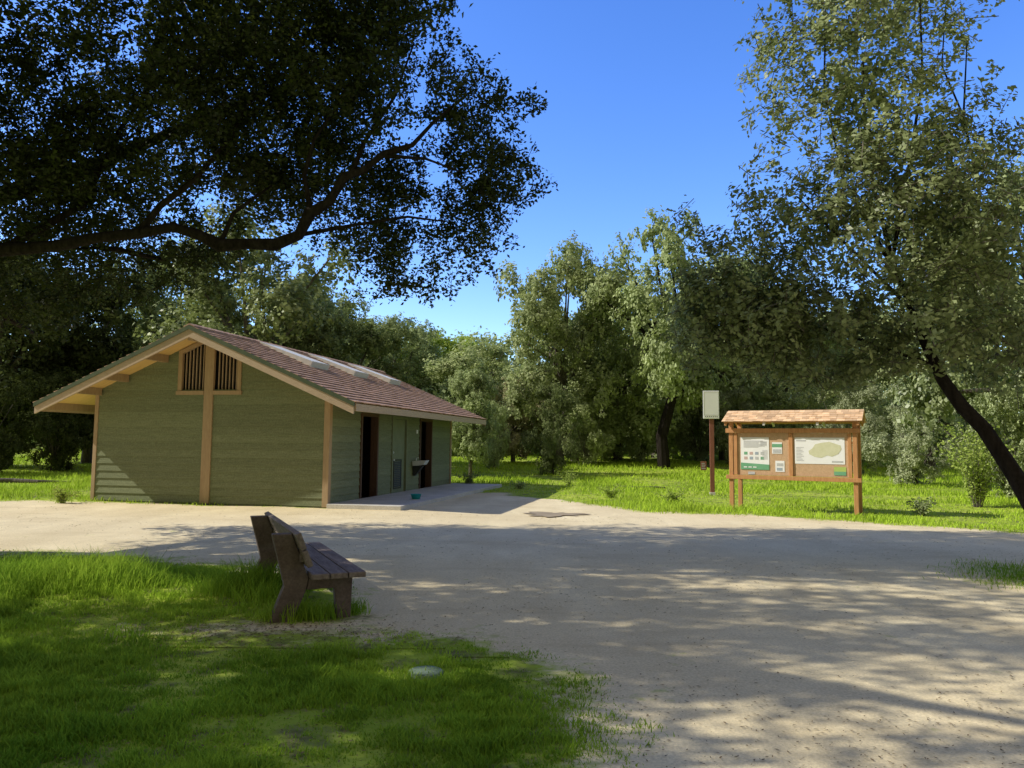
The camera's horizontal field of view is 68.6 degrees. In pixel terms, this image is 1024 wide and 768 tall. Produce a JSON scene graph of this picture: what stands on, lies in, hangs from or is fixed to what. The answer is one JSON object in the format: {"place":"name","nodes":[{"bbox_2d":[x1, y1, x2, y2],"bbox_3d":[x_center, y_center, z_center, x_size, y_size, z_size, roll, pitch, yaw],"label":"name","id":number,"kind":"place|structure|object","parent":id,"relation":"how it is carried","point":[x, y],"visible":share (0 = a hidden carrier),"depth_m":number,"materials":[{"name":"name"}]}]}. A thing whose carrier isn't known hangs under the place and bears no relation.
{"place":"outdoors","nodes":[
{"label":"outdoors","id":0,"kind":"place"},
{"bbox_2d":[0,492,1023,767],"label":"dirt path","id":1,"kind":"structure","parent":0,"point":[910,632],"depth_m":7.18,"materials":[{"name":"soil"}]},
{"bbox_2d":[49,485,80,502],"bbox_3d":[-11.166,2.758,18.719,0.739,0.510,0.579,1,-5,0],"label":"weed plant","id":2,"kind":"object","parent":1,"relation":"on","point":[60,496],"visible":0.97,"depth_m":18.66,"materials":[{"name":"green plant"}]},
{"bbox_2d":[527,511,584,516],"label":"puddle","id":3,"kind":"object","parent":1,"relation":"on","point":[546,514],"visible":1,"depth_m":16.86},
{"bbox_2d":[0,448,1023,767],"bbox_3d":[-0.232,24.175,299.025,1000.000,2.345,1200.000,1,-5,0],"label":"ground","id":4,"kind":"structure","parent":0,"point":[298,730],"depth_m":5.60,"materials":[{"name":"green plant"}]},
{"bbox_2d":[0,363,58,472],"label":"shrub","id":5,"kind":"object","parent":4,"relation":"on","point":[10,446],"visible":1,"depth_m":30.51,"materials":[{"name":"green plant"}]},
{"bbox_2d":[0,478,66,482],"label":"fallen branch","id":6,"kind":"object","parent":4,"relation":"on","point":[10,480],"visible":0.63,"depth_m":24.91,"materials":[{"name":"brown wood"}]},
{"bbox_2d":[3,371,93,470],"bbox_3d":[-20.169,1.722,32.870,3.683,4.859,3.646,0,-5,9],"label":"shrub","id":7,"kind":"object","parent":4,"relation":"on","point":[61,445],"visible":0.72,"depth_m":32.58,"materials":[{"name":"green plant"}]},
{"bbox_2d":[0,241,104,466],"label":"oak tree","id":8,"kind":"object","parent":4,"relation":"on","point":[42,360],"visible":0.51,"depth_m":34.64,"materials":[{"name":"green plant"}]},
{"bbox_2d":[3,272,166,462],"bbox_3d":[-22.125,-0.584,40.368,9.572,11.243,9.986,0,-5,2],"label":"oak tree","id":9,"kind":"object","parent":4,"relation":"on","point":[103,354],"visible":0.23,"depth_m":38.87,"materials":[{"name":"green plant"}]},
{"bbox_2d":[76,236,254,350],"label":"oak tree","id":10,"kind":"object","parent":4,"relation":"on","point":[140,314],"visible":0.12,"depth_m":44.80,"materials":[{"name":"green plant"}]},
{"bbox_2d":[184,294,266,340],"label":"oak tree","id":11,"kind":"object","parent":4,"relation":"on","point":[240,313],"visible":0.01,"depth_m":56.75,"materials":[{"name":"green plant"}]},
{"bbox_2d":[132,198,362,356],"bbox_3d":[-12.691,-1.937,37.481,10.814,14.317,10.202,2,-5,-20],"label":"oak tree","id":12,"kind":"object","parent":4,"relation":"on","point":[289,303],"visible":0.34,"depth_m":36.16,"materials":[{"name":"green plant"}]},
{"bbox_2d":[33,323,486,507],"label":"restroom building","id":13,"kind":"structure","parent":4,"relation":"on","point":[189,413],"depth_m":19.10,"materials":[{"name":"green wood"}]},
{"bbox_2d":[392,419,404,492],"bbox_3d":[-3.445,2.181,22.732,0.105,2.211,1.092,0,-5,13],"label":"door","id":14,"kind":"structure","parent":13,"relation":"in","point":[399,425],"depth_m":22.79,"materials":[{"name":"metal"}]},
{"bbox_2d":[0,0,558,387],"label":"oak tree","id":15,"kind":"object","parent":4,"relation":"on","point":[249,46],"visible":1,"depth_m":11.58,"materials":[{"name":"green plant"}]},
{"bbox_2d":[250,511,365,622],"bbox_3d":[-2.179,1.833,7.664,0.842,0.876,2.230,3,-5,-25],"label":"park bench","id":16,"kind":"object","parent":4,"relation":"on","point":[303,565],"visible":0.87,"depth_m":6.84,"materials":[{"name":"brown wood"}]},
{"bbox_2d":[242,286,397,370],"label":"oak tree","id":17,"kind":"object","parent":4,"relation":"on","point":[348,303],"visible":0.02,"depth_m":60.55,"materials":[{"name":"green plant"}]},
{"bbox_2d":[282,305,426,385],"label":"oak tree","id":18,"kind":"object","parent":4,"relation":"on","point":[369,343],"visible":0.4,"depth_m":42.09,"materials":[{"name":"green plant"}]},
{"bbox_2d":[362,311,444,395],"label":"oak tree","id":19,"kind":"object","parent":4,"relation":"on","point":[420,353],"visible":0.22,"depth_m":70.80,"materials":[{"name":"green plant"}]},
{"bbox_2d":[327,483,501,510],"bbox_3d":[-2.409,3.380,22.731,1.890,0.210,10.220,0,-5,13],"label":"concrete pad","id":20,"kind":"object","parent":4,"relation":"on","point":[402,500],"visible":0.67,"depth_m":20.35,"materials":[{"name":"grey concrete"}]},
{"bbox_2d":[411,494,420,498],"bbox_3d":[-2.544,2.981,19.874,0.296,0.130,0.296,1,-5,0],"label":"bowl","id":21,"kind":"object","parent":20,"relation":"on","point":[415,496],"visible":1,"depth_m":19.77,"materials":[{"name":"teal plastic"}]},
{"bbox_2d":[409,666,442,679],"bbox_3d":[-0.599,2.023,5.206,0.250,0.075,0.248,1,-5,0],"label":"valve lid","id":22,"kind":"object","parent":4,"relation":"on","point":[429,668],"visible":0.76,"depth_m":5.17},
{"bbox_2d":[392,325,486,393],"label":"oak tree","id":23,"kind":"object","parent":4,"relation":"on","point":[444,342],"visible":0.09,"depth_m":76.51,"materials":[{"name":"green plant"}]},
{"bbox_2d":[453,471,480,483],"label":"weed plant","id":24,"kind":"object","parent":4,"relation":"on","point":[470,479],"visible":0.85,"depth_m":27.68,"materials":[{"name":"green plant"}]},
{"bbox_2d":[421,335,520,439],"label":"oak tree","id":25,"kind":"object","parent":4,"relation":"on","point":[444,366],"visible":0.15,"depth_m":58.02,"materials":[{"name":"green plant"}]},
{"bbox_2d":[447,366,500,474],"bbox_3d":[-1.665,1.800,32.896,2.795,5.406,2.513,-1,-5,23],"label":"oak tree","id":26,"kind":"object","parent":4,"relation":"on","point":[476,447],"visible":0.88,"depth_m":32.60,"materials":[{"name":"green plant"}]},
{"bbox_2d":[483,400,511,468],"bbox_3d":[-0.898,2.779,39.860,2.254,4.005,2.276,-2,-5,32],"label":"shrub","id":27,"kind":"object","parent":4,"relation":"on","point":[498,449],"visible":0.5,"depth_m":39.81,"materials":[{"name":"green plant"}]},
{"bbox_2d":[2,316,1023,459],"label":"woods","id":28,"kind":"object","parent":4,"relation":"on","point":[670,445],"visible":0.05,"depth_m":65.61,"materials":[{"name":"green plant"}]},
{"bbox_2d":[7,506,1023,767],"bbox_3d":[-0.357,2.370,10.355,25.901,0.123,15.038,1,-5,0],"label":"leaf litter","id":29,"kind":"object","parent":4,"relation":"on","point":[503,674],"visible":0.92,"depth_m":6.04,"materials":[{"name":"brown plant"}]},
{"bbox_2d":[507,480,529,488],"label":"weed plant","id":30,"kind":"object","parent":4,"relation":"on","point":[519,485],"visible":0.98,"depth_m":26.34,"materials":[{"name":"green plant"}]},
{"bbox_2d":[485,376,552,461],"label":"tree","id":31,"kind":"object","parent":4,"relation":"on","point":[513,449],"visible":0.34,"depth_m":44.94,"materials":[{"name":"green plant"}]},
{"bbox_2d":[519,382,585,474],"bbox_3d":[2.063,2.261,35.954,2.809,4.831,2.838,4,-6,-35],"label":"shrub","id":32,"kind":"object","parent":4,"relation":"on","point":[549,458],"visible":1,"depth_m":35.70,"materials":[{"name":"green plant"}]},
{"bbox_2d":[493,230,636,457],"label":"oak tree","id":33,"kind":"object","parent":4,"relation":"on","point":[536,319],"visible":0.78,"depth_m":43.90,"materials":[{"name":"green plant"}]},
{"bbox_2d":[500,338,633,460],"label":"oak tree","id":34,"kind":"object","parent":4,"relation":"on","point":[618,412],"visible":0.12,"depth_m":46.94,"materials":[{"name":"green plant"}]},
{"bbox_2d":[557,469,576,485],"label":"weed plant","id":35,"kind":"object","parent":4,"relation":"on","point":[568,481],"visible":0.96,"depth_m":28.81,"materials":[{"name":"green plant"}]},
{"bbox_2d":[558,400,615,465],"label":"shrub","id":36,"kind":"object","parent":4,"relation":"on","point":[588,452],"visible":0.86,"depth_m":42.56,"materials":[{"name":"green plant"}]},
{"bbox_2d":[596,483,624,497],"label":"weed plant","id":37,"kind":"object","parent":4,"relation":"on","point":[609,492],"visible":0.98,"depth_m":22.36,"materials":[{"name":"green plant"}]},
{"bbox_2d":[597,392,639,460],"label":"shrub","id":38,"kind":"object","parent":4,"relation":"on","point":[621,453],"visible":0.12,"depth_m":49.15,"materials":[{"name":"green plant"}]},
{"bbox_2d":[556,282,683,460],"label":"oak tree","id":39,"kind":"object","parent":4,"relation":"on","point":[629,392],"visible":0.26,"depth_m":46.82,"materials":[{"name":"green plant"}]},
{"bbox_2d":[616,409,657,461],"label":"shrub","id":40,"kind":"object","parent":4,"relation":"on","point":[636,451],"visible":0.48,"depth_m":47.80,"materials":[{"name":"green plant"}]},
{"bbox_2d":[622,320,706,457],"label":"oak tree","id":41,"kind":"object","parent":4,"relation":"on","point":[672,436],"visible":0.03,"depth_m":51.55,"materials":[{"name":"green plant"}]},
{"bbox_2d":[655,487,684,501],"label":"weed plant","id":42,"kind":"object","parent":4,"relation":"on","point":[671,496],"visible":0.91,"depth_m":21.17,"materials":[{"name":"green plant"}]},
{"bbox_2d":[574,205,766,468],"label":"oak tree","id":43,"kind":"object","parent":4,"relation":"on","point":[668,379],"visible":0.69,"depth_m":41.94,"materials":[{"name":"green plant"}]},
{"bbox_2d":[672,401,717,461],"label":"shrub","id":44,"kind":"object","parent":4,"relation":"on","point":[691,447],"visible":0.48,"depth_m":49.52,"materials":[{"name":"green plant"}]},
{"bbox_2d":[701,391,718,495],"bbox_3d":[6.366,1.994,24.127,0.590,3.550,0.175,0,-5,10],"label":"sign pole","id":45,"kind":"object","parent":4,"relation":"on","point":[711,406],"visible":0.81,"depth_m":24.11,"materials":[{"name":"brown wood"}]},
{"bbox_2d":[651,249,789,459],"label":"oak tree","id":46,"kind":"object","parent":4,"relation":"on","point":[756,391],"visible":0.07,"depth_m":49.15,"materials":[{"name":"green plant"}]},
{"bbox_2d":[699,387,761,463],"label":"shrub","id":47,"kind":"object","parent":4,"relation":"on","point":[722,438],"visible":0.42,"depth_m":45.65,"materials":[{"name":"green plant"}]},
{"bbox_2d":[711,285,846,427],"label":"oak tree","id":48,"kind":"object","parent":4,"relation":"on","point":[774,387],"visible":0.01,"depth_m":53.77,"materials":[{"name":"green plant"}]},
{"bbox_2d":[749,386,809,427],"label":"shrub","id":49,"kind":"object","parent":4,"relation":"on","point":[781,401],"visible":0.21,"depth_m":45.88,"materials":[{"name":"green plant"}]},
{"bbox_2d":[721,409,866,514],"bbox_3d":[7.013,2.002,18.628,3.209,2.707,1.517,-2,-5,29],"label":"notice kiosk","id":50,"kind":"object","parent":4,"relation":"on","point":[815,454],"visible":0.96,"depth_m":18.26,"materials":[{"name":"orange wood"}]},
{"bbox_2d":[791,386,851,427],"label":"shrub","id":51,"kind":"object","parent":4,"relation":"on","point":[806,403],"visible":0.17,"depth_m":44.13,"materials":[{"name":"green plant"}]},
{"bbox_2d":[786,306,890,431],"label":"oak tree","id":52,"kind":"object","parent":4,"relation":"on","point":[844,361],"visible":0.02,"depth_m":58.99,"materials":[{"name":"green plant"}]},
{"bbox_2d":[655,0,1023,509],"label":"leaning oak tree","id":53,"kind":"object","parent":4,"relation":"on","point":[769,322],"visible":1,"depth_m":10.56,"materials":[{"name":"green plant"}]},
{"bbox_2d":[803,375,893,475],"bbox_3d":[16.872,2.135,37.010,4.236,5.589,4.194,-4,-6,42],"label":"shrub","id":54,"kind":"object","parent":4,"relation":"on","point":[866,398],"visible":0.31,"depth_m":36.06,"materials":[{"name":"green plant"}]},
{"bbox_2d":[861,383,966,485],"bbox_3d":[16.731,2.189,30.933,3.718,4.663,3.755,2,-5,-17],"label":"shrub","id":55,"kind":"object","parent":4,"relation":"on","point":[907,461],"visible":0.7,"depth_m":30.53,"materials":[{"name":"green plant"}]},
{"bbox_2d":[902,496,939,515],"bbox_3d":[9.509,2.860,17.497,0.782,0.496,1.078,1,-5,0],"label":"weed plant","id":56,"kind":"object","parent":4,"relation":"on","point":[920,508],"visible":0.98,"depth_m":17.36,"materials":[{"name":"green plant"}]},
{"bbox_2d":[826,290,1019,467],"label":"oak tree","id":57,"kind":"object","parent":4,"relation":"on","point":[884,382],"visible":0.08,"depth_m":44.83,"materials":[{"name":"green plant"}]},
{"bbox_2d":[884,132,1023,455],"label":"oak tree","id":58,"kind":"object","parent":4,"relation":"on","point":[937,404],"visible":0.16,"depth_m":24.25,"materials":[{"name":"green plant"}]},
{"bbox_2d":[934,421,1020,507],"bbox_3d":[12.680,2.147,20.479,2.084,2.477,1.754,-2,-5,33],"label":"wispy bush","id":59,"kind":"object","parent":4,"relation":"on","point":[975,475],"visible":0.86,"depth_m":20.38,"materials":[{"name":"green plant"}]},
{"bbox_2d":[961,380,1023,500],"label":"shrub","id":60,"kind":"object","parent":4,"relation":"on","point":[1012,425],"visible":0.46,"depth_m":22.63,"materials":[{"name":"green plant"}]},
{"bbox_2d":[0,446,1023,534],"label":"meadow grass","id":61,"kind":"structure","parent":0,"point":[17,489],"depth_m":25.62,"materials":[{"name":"green plant"}]},
{"bbox_2d":[0,0,1023,391],"label":"sky","id":62,"kind":"structure","parent":0,"point":[645,106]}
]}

